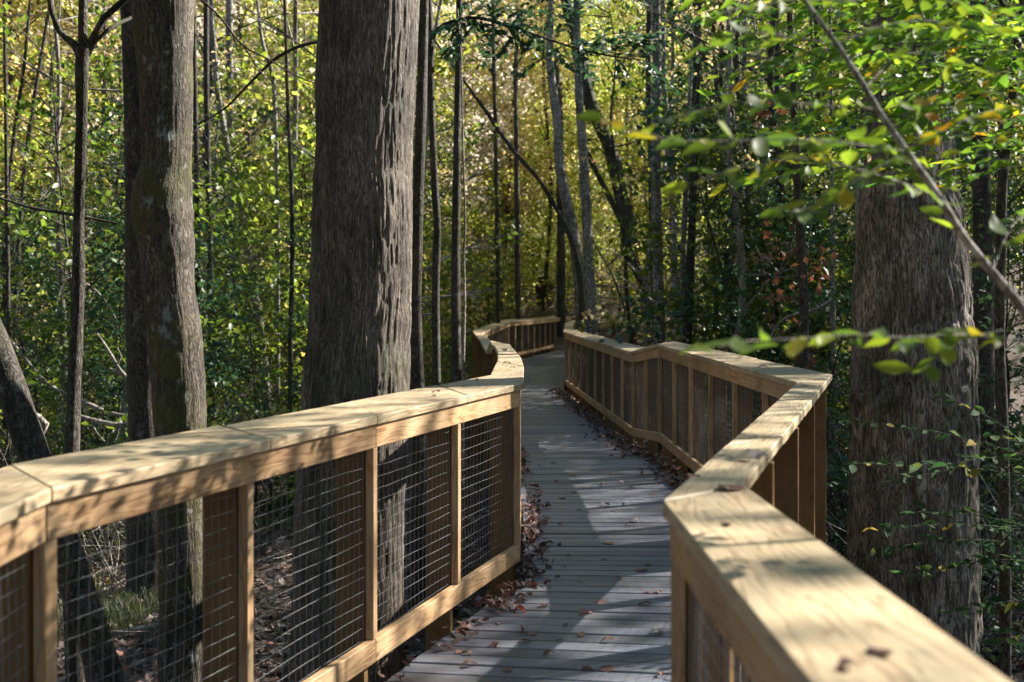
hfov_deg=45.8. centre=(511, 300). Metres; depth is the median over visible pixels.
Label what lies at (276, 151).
background tree
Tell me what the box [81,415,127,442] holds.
fallen branch
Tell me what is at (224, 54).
canopy tree
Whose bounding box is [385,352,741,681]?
boardwalk path
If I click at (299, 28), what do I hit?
canopy tree
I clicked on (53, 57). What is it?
slim tree
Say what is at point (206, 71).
background tree
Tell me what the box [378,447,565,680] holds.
leaf drift
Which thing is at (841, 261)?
understory tree
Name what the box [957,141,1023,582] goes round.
understory tree
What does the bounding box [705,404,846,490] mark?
bare shrub
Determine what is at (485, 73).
canopy tree
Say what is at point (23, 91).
understory tree
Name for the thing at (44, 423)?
fallen branch
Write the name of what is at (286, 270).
understory tree
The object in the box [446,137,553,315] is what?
understory tree
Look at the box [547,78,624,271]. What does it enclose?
understory tree
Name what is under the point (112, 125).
canopy tree
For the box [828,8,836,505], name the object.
pale tree
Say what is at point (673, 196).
slim tree
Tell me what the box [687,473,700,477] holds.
fallen leaf
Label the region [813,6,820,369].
background tree
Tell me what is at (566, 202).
pale tree
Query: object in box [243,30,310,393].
slim tree
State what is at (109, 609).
grass tufts
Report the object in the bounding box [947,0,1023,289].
canopy tree
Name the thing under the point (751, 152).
slim tree
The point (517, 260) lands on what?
background tree
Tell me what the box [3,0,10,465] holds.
background tree
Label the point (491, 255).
slim tree
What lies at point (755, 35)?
slim tree
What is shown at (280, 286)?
understory tree
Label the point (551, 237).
understory tree
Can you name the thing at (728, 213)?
understory tree
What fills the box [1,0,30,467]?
background tree
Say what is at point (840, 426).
shrub
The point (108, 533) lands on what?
bare shrub
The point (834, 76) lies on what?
canopy tree
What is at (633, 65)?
canopy tree
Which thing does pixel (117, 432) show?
bare shrub
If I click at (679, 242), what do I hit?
understory tree
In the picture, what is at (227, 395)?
shrub
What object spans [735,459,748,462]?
fallen leaf
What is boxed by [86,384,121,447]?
shrub
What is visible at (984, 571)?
bare shrub
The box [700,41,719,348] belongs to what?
background tree
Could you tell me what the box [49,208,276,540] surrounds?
understory tree
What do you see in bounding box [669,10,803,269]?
slim tree
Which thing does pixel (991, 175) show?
canopy tree
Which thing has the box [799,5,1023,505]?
understory tree
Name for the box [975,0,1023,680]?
young tree
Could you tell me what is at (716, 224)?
slim tree
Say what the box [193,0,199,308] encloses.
background tree
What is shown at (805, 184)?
understory tree
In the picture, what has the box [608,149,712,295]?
canopy tree
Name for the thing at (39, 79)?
canopy tree
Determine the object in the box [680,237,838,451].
understory tree
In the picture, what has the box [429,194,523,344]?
understory tree
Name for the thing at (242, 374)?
understory tree
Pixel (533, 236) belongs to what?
canopy tree
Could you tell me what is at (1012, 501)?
shrub
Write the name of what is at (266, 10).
canopy tree
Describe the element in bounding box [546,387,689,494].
leaf drift
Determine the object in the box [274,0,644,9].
sky
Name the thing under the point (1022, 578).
bare shrub
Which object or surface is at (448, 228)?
understory tree
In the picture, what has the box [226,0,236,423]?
background tree
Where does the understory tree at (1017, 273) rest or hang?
on the ground
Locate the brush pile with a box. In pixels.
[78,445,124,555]
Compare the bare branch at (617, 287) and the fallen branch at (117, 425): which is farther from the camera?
the bare branch at (617, 287)
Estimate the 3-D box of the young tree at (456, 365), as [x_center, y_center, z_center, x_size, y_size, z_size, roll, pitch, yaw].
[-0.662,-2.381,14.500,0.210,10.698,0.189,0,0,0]
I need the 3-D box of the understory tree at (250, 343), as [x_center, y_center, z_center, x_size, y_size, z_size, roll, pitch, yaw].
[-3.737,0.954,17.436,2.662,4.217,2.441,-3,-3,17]
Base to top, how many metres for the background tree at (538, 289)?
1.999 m
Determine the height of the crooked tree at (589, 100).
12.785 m
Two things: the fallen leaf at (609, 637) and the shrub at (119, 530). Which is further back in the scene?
the shrub at (119, 530)
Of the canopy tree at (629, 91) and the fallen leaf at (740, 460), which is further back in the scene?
the canopy tree at (629, 91)
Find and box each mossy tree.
[130,0,206,681]
[408,0,428,612]
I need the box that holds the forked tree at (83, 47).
[47,0,131,681]
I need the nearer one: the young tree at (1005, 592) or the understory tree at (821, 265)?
the young tree at (1005, 592)
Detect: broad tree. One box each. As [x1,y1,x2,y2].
[289,0,419,681]
[847,0,982,658]
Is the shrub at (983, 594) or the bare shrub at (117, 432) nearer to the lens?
the shrub at (983, 594)
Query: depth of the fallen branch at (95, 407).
13.38 m
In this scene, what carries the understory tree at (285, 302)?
on the ground
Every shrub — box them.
[0,368,259,536]
[0,393,126,537]
[0,394,84,457]
[0,402,60,458]
[0,410,63,467]
[0,417,119,547]
[0,431,286,591]
[1,357,293,507]
[2,397,261,462]
[46,377,122,446]
[57,384,122,449]
[78,524,123,557]
[80,423,295,573]
[80,519,124,566]
[83,399,117,448]
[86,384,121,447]
[99,522,124,557]
[205,360,252,424]
[254,471,297,514]
[266,375,301,415]
[267,406,297,503]
[282,383,301,410]
[705,397,842,462]
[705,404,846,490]
[754,381,846,454]
[757,380,1022,548]
[826,387,1023,602]
[826,388,849,511]
[826,406,849,546]
[826,428,1023,601]
[826,437,1023,614]
[826,456,849,559]
[826,462,847,521]
[826,465,847,553]
[828,413,849,516]
[831,457,849,556]
[837,447,1023,538]
[978,440,1023,580]
[979,505,1023,587]
[979,506,993,591]
[980,506,1023,660]
[981,480,1023,601]
[993,450,1023,527]
[994,404,1023,527]
[994,416,1022,501]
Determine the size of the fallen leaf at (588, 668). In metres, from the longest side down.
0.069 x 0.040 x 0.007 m
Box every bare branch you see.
[0,197,118,224]
[193,40,316,126]
[200,0,314,114]
[593,235,628,332]
[769,298,831,337]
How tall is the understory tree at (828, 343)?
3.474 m
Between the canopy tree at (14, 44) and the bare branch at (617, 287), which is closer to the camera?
the bare branch at (617, 287)
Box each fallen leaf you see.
[461,660,476,666]
[491,641,499,647]
[543,649,555,655]
[579,608,592,612]
[582,665,591,670]
[595,599,606,603]
[600,636,615,641]
[600,665,613,671]
[649,628,664,633]
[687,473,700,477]
[718,484,746,490]
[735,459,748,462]
[745,449,764,458]
[836,656,857,671]
[868,646,893,654]
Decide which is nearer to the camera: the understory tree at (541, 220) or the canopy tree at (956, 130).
the canopy tree at (956, 130)
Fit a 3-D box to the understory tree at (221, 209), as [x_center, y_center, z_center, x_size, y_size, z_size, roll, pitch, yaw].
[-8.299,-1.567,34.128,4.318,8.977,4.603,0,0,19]
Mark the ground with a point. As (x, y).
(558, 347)
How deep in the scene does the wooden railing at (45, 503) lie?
4.46 m
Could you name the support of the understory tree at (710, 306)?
on the ground
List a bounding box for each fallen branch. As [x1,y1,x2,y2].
[10,339,66,395]
[37,413,48,433]
[81,399,127,417]
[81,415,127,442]
[97,333,125,378]
[110,624,157,636]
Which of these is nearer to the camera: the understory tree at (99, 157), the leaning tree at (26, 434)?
the leaning tree at (26, 434)
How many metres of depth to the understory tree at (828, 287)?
18.95 m
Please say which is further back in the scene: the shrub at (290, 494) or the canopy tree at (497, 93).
the canopy tree at (497, 93)
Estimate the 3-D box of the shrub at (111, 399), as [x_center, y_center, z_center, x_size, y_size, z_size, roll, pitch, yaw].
[-6.403,2.063,18.710,1.602,1.781,1.806,0,0,-15]
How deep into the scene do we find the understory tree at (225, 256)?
25.61 m
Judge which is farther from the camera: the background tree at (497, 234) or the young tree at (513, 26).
the background tree at (497, 234)
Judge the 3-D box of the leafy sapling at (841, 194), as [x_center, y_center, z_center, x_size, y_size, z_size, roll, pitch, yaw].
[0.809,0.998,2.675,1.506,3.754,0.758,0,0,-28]
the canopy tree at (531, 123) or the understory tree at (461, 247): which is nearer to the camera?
the understory tree at (461, 247)
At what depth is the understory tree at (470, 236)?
27.39 m
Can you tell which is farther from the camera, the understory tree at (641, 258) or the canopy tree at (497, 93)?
the canopy tree at (497, 93)
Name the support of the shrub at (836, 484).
on the ground
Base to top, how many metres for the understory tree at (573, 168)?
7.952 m
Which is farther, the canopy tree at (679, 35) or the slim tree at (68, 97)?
the canopy tree at (679, 35)
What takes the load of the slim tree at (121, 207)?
on the ground
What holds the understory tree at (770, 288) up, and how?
on the ground
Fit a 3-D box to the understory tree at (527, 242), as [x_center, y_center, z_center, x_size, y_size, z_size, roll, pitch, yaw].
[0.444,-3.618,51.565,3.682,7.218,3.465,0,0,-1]
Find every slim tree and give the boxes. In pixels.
[0,0,118,427]
[0,0,119,400]
[0,0,201,454]
[0,0,272,443]
[0,4,64,331]
[2,13,224,300]
[4,3,121,374]
[19,0,221,303]
[38,1,213,367]
[56,33,309,328]
[61,21,203,342]
[70,52,124,350]
[90,0,315,417]
[95,29,280,313]
[101,0,316,417]
[197,0,291,403]
[201,0,481,405]
[212,0,532,497]
[243,0,309,336]
[243,25,314,327]
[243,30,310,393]
[412,0,537,310]
[522,0,756,351]
[546,0,730,343]
[551,0,850,453]
[576,6,747,339]
[587,0,790,466]
[610,1,766,342]
[614,0,864,369]
[626,0,841,366]
[638,0,854,411]
[640,52,766,348]
[664,0,863,324]
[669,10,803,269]
[681,45,789,328]
[703,2,808,307]
[711,6,970,354]
[722,20,828,290]
[733,19,853,318]
[767,34,859,303]
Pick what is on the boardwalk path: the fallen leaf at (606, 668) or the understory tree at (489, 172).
the fallen leaf at (606, 668)
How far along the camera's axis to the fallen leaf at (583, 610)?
6.23 m
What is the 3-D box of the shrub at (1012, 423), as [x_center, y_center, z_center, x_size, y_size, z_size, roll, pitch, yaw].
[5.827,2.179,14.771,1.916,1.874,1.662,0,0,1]
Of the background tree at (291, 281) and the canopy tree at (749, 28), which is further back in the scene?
the canopy tree at (749, 28)
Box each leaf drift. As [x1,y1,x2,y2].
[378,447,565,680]
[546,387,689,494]
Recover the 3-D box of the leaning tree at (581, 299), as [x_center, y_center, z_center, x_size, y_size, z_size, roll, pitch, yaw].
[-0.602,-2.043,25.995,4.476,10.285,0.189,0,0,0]
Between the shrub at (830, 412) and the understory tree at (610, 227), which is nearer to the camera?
the shrub at (830, 412)
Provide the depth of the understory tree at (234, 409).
16.00 m
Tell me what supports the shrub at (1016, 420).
on the ground
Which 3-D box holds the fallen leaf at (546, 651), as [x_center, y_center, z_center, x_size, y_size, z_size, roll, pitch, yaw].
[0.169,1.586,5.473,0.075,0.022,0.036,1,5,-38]
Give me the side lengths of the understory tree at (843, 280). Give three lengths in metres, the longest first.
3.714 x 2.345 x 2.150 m
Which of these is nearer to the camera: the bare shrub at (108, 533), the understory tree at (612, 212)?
the bare shrub at (108, 533)
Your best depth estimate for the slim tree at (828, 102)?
28.30 m
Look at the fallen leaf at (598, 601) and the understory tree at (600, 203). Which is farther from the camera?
the understory tree at (600, 203)
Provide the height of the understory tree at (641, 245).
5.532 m
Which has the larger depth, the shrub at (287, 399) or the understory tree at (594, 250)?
the understory tree at (594, 250)
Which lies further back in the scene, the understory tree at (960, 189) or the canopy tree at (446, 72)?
the canopy tree at (446, 72)
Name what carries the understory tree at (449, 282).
on the ground
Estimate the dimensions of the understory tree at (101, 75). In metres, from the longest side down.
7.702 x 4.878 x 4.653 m
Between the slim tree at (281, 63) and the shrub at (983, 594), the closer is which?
the shrub at (983, 594)
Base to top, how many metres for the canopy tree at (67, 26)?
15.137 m
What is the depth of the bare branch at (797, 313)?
13.99 m
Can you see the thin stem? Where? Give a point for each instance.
(463, 378)
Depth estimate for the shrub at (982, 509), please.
11.25 m
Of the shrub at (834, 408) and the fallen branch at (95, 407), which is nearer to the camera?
the fallen branch at (95, 407)
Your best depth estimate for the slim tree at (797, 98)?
33.22 m
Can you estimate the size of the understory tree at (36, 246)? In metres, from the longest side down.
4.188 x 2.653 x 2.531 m
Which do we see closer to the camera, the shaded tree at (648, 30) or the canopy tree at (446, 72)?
the shaded tree at (648, 30)
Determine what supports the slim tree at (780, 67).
on the ground
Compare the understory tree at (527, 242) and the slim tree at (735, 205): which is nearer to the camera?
the slim tree at (735, 205)
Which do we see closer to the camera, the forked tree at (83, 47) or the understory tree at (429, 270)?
the forked tree at (83, 47)
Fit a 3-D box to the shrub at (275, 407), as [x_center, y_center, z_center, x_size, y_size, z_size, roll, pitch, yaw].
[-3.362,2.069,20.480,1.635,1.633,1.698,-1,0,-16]
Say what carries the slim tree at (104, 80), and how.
on the ground
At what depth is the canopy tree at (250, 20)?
30.49 m
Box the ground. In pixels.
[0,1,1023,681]
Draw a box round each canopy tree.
[0,0,73,235]
[0,0,106,366]
[0,0,120,275]
[0,0,120,294]
[0,0,121,377]
[0,0,122,377]
[6,0,275,241]
[20,0,124,317]
[22,0,225,391]
[31,2,122,330]
[53,0,124,331]
[93,0,266,235]
[102,0,313,383]
[118,0,290,267]
[193,0,292,290]
[197,0,483,258]
[199,0,317,306]
[250,0,317,229]
[252,0,317,246]
[283,0,488,280]
[298,0,507,374]
[416,0,543,347]
[416,46,465,242]
[422,0,501,264]
[423,0,486,220]
[433,0,573,324]
[435,5,561,269]
[447,0,574,318]
[484,0,601,280]
[486,0,638,310]
[497,0,615,198]
[501,1,631,237]
[513,137,573,270]
[538,146,609,269]
[586,0,712,312]
[590,0,859,378]
[594,0,712,184]
[595,0,764,295]
[601,188,679,310]
[604,0,713,233]
[604,0,755,214]
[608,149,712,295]
[621,0,853,298]
[702,4,821,198]
[748,0,989,180]
[751,4,848,307]
[754,0,1023,197]
[785,14,863,233]
[803,1,1018,210]
[822,21,1023,210]
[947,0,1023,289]
[958,0,1023,385]
[960,0,1023,287]
[993,3,1023,193]
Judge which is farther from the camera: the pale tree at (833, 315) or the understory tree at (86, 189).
the understory tree at (86, 189)
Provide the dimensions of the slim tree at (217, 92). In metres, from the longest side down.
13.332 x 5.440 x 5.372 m
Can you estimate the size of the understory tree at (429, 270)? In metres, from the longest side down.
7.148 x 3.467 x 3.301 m
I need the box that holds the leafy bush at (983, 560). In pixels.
[839,393,1023,662]
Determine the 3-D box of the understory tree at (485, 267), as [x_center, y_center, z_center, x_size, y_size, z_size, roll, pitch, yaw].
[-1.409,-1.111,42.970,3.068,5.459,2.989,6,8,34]
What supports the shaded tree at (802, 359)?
on the ground
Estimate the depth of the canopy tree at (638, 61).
54.27 m
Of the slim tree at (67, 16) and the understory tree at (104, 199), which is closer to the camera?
the understory tree at (104, 199)
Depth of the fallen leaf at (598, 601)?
6.44 m
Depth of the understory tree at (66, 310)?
32.09 m
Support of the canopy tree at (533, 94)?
on the ground
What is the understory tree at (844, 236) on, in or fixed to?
on the ground
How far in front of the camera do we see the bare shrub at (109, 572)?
12.28 m
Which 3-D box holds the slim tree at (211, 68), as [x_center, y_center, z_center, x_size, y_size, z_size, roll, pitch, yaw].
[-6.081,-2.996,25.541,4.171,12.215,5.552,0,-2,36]
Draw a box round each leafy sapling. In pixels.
[575,0,1023,382]
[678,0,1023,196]
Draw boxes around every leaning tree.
[0,319,125,681]
[434,39,584,331]
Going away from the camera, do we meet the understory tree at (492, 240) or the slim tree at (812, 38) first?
the slim tree at (812, 38)
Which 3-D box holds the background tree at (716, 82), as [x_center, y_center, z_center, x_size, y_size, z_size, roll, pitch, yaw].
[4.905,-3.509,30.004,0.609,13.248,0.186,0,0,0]
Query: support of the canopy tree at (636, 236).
on the ground
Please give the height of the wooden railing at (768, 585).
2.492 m
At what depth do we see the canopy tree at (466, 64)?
41.10 m
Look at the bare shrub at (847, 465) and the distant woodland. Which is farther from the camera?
the distant woodland
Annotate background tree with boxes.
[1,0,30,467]
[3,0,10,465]
[12,8,49,455]
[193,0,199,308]
[203,0,214,426]
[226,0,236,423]
[256,0,280,414]
[283,0,294,497]
[491,2,500,322]
[513,11,521,358]
[535,277,555,306]
[554,56,565,336]
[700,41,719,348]
[710,0,722,314]
[771,0,784,347]
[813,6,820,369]
[970,0,996,544]
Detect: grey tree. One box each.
[651,0,665,453]
[682,0,700,478]
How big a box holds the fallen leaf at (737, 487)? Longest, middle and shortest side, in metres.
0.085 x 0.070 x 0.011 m
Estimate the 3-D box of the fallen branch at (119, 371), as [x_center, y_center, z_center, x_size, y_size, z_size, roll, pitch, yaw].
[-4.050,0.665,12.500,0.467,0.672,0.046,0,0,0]
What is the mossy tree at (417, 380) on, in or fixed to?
on the ground
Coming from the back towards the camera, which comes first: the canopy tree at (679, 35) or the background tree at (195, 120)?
the canopy tree at (679, 35)
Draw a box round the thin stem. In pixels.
[457,9,465,546]
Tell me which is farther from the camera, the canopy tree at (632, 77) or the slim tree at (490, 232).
the canopy tree at (632, 77)
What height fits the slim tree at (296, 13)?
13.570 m
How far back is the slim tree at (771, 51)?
18.20 m
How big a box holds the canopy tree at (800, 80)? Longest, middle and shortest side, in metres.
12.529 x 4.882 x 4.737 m
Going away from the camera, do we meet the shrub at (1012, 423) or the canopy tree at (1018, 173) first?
the shrub at (1012, 423)
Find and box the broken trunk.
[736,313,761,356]
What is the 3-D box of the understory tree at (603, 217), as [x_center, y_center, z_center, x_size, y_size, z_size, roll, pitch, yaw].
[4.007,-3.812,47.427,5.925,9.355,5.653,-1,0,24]
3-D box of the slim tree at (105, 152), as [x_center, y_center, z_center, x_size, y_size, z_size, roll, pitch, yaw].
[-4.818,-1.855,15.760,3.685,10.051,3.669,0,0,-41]
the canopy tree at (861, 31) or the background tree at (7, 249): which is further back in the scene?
the canopy tree at (861, 31)
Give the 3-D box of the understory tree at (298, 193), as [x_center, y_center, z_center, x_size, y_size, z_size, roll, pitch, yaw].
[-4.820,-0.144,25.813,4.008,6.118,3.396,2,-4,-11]
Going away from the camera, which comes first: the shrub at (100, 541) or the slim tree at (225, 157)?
the shrub at (100, 541)
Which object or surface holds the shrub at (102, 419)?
on the ground
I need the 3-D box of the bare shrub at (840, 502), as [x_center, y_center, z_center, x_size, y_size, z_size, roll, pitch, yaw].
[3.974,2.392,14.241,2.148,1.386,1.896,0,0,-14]
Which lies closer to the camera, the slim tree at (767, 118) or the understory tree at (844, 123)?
the understory tree at (844, 123)
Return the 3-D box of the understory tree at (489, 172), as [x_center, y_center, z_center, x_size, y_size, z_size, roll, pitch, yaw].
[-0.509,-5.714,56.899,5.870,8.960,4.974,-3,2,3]
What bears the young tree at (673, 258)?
on the ground
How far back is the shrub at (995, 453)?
12.37 m
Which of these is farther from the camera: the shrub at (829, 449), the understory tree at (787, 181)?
the understory tree at (787, 181)
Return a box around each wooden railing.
[0,316,574,681]
[563,320,1010,681]
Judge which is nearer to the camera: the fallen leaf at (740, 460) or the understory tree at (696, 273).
the fallen leaf at (740, 460)
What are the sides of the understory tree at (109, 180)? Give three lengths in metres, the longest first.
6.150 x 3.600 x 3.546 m
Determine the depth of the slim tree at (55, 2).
30.59 m
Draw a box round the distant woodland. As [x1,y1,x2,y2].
[0,0,1023,315]
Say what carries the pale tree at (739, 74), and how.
on the ground
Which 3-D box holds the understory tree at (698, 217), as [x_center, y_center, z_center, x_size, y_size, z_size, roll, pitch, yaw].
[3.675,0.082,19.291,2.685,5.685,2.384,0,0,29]
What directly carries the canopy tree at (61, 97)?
on the ground
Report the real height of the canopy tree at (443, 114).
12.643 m
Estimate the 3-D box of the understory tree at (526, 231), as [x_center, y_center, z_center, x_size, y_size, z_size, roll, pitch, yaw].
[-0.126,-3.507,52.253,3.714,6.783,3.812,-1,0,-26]
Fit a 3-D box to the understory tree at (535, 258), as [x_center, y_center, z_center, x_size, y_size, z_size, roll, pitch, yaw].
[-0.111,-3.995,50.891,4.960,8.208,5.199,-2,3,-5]
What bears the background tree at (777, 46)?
on the ground
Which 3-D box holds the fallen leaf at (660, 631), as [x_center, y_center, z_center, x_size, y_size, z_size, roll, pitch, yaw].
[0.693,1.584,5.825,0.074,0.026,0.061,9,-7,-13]
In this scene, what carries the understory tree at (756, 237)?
on the ground
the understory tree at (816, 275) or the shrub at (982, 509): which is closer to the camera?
the shrub at (982, 509)
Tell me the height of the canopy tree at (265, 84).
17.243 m
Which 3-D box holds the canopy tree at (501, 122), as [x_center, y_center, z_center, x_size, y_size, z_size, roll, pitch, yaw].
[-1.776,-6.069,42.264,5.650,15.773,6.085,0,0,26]
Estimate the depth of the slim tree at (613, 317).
34.00 m
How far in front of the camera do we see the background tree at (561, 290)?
43.87 m
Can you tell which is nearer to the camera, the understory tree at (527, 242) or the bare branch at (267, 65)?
the bare branch at (267, 65)
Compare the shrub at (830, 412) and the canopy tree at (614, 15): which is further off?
the canopy tree at (614, 15)
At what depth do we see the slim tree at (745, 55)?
21.49 m
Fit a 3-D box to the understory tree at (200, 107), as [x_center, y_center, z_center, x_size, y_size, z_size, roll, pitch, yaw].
[-7.143,-1.626,26.504,4.283,9.275,4.498,2,3,0]
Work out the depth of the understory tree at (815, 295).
16.02 m
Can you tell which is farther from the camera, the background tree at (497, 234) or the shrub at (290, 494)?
the background tree at (497, 234)
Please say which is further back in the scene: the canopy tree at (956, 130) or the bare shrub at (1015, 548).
the canopy tree at (956, 130)
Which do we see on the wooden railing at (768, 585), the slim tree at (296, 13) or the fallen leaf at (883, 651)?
the fallen leaf at (883, 651)
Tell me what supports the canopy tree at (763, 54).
on the ground
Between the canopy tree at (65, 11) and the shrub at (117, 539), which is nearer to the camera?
the shrub at (117, 539)
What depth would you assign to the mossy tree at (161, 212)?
8.04 m
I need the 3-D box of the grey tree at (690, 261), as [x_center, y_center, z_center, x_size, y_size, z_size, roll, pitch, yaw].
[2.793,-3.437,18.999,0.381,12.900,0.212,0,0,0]
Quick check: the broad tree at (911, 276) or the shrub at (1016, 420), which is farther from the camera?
the shrub at (1016, 420)
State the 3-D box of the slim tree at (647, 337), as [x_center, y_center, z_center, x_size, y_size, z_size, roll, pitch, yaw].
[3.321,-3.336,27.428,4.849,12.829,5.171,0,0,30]
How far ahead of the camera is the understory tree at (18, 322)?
15.90 m
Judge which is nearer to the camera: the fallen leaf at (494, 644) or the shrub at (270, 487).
the fallen leaf at (494, 644)
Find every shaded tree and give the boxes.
[120,0,157,603]
[646,0,653,342]
[749,1,836,369]
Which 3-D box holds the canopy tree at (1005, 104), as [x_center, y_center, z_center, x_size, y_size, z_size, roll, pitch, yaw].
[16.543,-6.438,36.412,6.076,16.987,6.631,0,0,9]
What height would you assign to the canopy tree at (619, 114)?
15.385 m
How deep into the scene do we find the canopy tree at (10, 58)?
29.62 m
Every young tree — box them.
[427,0,701,385]
[451,0,464,534]
[660,0,679,455]
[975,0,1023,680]
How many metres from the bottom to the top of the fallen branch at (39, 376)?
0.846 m
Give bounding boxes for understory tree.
[0,0,244,561]
[0,11,100,439]
[0,17,284,433]
[0,26,56,398]
[0,65,66,396]
[0,96,205,445]
[0,130,222,454]
[0,172,115,454]
[0,185,56,360]
[0,205,59,449]
[0,214,91,465]
[0,225,118,453]
[1,184,124,423]
[14,180,108,400]
[47,175,271,449]
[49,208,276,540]
[57,132,289,439]
[85,154,249,367]
[92,27,288,405]
[123,93,284,391]
[192,49,315,418]
[192,170,309,426]
[193,88,311,405]
[194,217,309,508]
[200,180,288,411]
[201,3,317,410]
[201,126,314,422]
[203,153,313,420]
[218,202,308,404]
[219,161,310,400]
[244,77,414,396]
[244,206,308,393]
[266,113,470,374]
[314,43,504,386]
[412,126,506,382]
[412,138,485,383]
[412,143,451,385]
[421,180,512,386]
[422,152,494,367]
[422,219,482,369]
[423,242,449,355]
[424,190,499,329]
[426,139,523,310]
[429,193,512,342]
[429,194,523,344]
[439,112,521,290]
[440,161,545,343]
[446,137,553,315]
[447,54,568,313]
[464,88,538,262]
[465,108,568,296]
[482,151,553,287]
[487,189,544,296]
[490,136,556,297]
[520,111,594,257]
[522,155,608,288]
[522,166,595,281]
[532,193,605,315]
[538,114,642,293]
[546,89,681,318]
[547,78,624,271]
[548,128,621,313]
[553,96,640,262]
[568,134,628,254]
[570,121,647,269]
[589,79,855,458]
[594,207,711,345]
[596,135,667,299]
[599,0,851,470]
[606,199,669,316]
[608,191,669,331]
[618,213,670,318]
[638,199,698,318]
[640,180,746,385]
[647,87,854,437]
[663,195,768,403]
[666,197,770,339]
[674,127,822,451]
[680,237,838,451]
[682,112,856,488]
[694,219,795,434]
[699,180,842,435]
[704,165,855,512]
[705,55,861,440]
[706,132,840,404]
[722,181,854,450]
[722,220,843,399]
[742,167,855,465]
[754,123,857,372]
[756,266,851,462]
[762,137,1010,454]
[768,184,852,390]
[773,85,972,455]
[774,100,994,428]
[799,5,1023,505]
[811,124,855,342]
[821,245,854,440]
[821,253,851,447]
[954,117,1023,476]
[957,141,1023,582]
[958,168,1023,490]
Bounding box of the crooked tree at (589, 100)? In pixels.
[560,0,651,341]
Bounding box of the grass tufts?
[57,484,296,646]
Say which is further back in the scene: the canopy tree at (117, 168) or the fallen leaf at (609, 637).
the canopy tree at (117, 168)
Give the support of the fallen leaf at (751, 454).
on the wooden railing at (768, 585)
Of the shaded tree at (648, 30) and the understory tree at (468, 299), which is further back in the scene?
the understory tree at (468, 299)
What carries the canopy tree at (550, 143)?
on the ground
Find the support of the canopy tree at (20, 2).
on the ground
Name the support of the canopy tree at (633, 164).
on the ground
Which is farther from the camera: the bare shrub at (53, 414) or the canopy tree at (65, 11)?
the canopy tree at (65, 11)
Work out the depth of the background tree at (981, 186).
12.91 m
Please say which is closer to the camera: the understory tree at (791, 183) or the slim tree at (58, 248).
the slim tree at (58, 248)
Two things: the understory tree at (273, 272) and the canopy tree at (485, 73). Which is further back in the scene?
the canopy tree at (485, 73)
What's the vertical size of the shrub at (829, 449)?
1.698 m
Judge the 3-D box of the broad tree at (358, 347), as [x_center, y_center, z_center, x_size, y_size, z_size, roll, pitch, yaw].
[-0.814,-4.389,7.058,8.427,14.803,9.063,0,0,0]
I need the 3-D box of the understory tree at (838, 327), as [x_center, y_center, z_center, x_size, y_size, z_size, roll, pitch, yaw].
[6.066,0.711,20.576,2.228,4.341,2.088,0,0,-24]
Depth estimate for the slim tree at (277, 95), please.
33.11 m
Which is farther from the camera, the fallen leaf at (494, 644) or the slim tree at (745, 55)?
the slim tree at (745, 55)
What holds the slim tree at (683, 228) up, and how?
on the ground
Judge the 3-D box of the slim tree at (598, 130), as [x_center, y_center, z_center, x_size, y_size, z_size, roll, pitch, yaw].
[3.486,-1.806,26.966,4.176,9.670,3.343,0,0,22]
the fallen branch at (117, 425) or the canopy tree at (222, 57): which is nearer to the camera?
the fallen branch at (117, 425)
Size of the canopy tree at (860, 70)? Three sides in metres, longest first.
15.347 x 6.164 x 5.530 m
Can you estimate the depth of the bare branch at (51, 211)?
9.59 m
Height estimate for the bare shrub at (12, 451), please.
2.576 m
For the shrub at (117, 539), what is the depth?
13.79 m
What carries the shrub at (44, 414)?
on the ground
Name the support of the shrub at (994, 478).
on the ground
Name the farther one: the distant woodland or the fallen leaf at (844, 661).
the distant woodland
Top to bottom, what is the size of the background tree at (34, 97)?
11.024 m
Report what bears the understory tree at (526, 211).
on the ground
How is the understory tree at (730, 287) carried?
on the ground
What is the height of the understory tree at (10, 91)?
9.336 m
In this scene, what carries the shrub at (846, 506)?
on the ground
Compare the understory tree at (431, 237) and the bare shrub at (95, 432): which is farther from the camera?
the understory tree at (431, 237)
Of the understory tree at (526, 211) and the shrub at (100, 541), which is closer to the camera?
the shrub at (100, 541)
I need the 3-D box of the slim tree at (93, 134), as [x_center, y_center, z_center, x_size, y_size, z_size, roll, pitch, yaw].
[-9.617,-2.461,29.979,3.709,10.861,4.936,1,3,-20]
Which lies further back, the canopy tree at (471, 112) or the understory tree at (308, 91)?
the canopy tree at (471, 112)
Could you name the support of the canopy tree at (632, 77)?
on the ground
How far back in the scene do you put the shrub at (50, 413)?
15.20 m
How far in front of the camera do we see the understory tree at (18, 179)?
20.49 m
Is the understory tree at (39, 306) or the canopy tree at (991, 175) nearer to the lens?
the understory tree at (39, 306)
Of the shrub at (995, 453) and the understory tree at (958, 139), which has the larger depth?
the understory tree at (958, 139)
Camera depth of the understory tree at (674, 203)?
20.51 m
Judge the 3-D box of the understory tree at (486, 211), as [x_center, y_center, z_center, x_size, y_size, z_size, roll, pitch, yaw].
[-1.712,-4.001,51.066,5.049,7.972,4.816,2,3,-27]
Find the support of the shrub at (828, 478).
on the ground
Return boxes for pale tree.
[546,0,585,331]
[573,0,597,412]
[733,0,748,316]
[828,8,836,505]
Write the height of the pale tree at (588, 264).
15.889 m
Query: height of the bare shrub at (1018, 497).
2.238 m

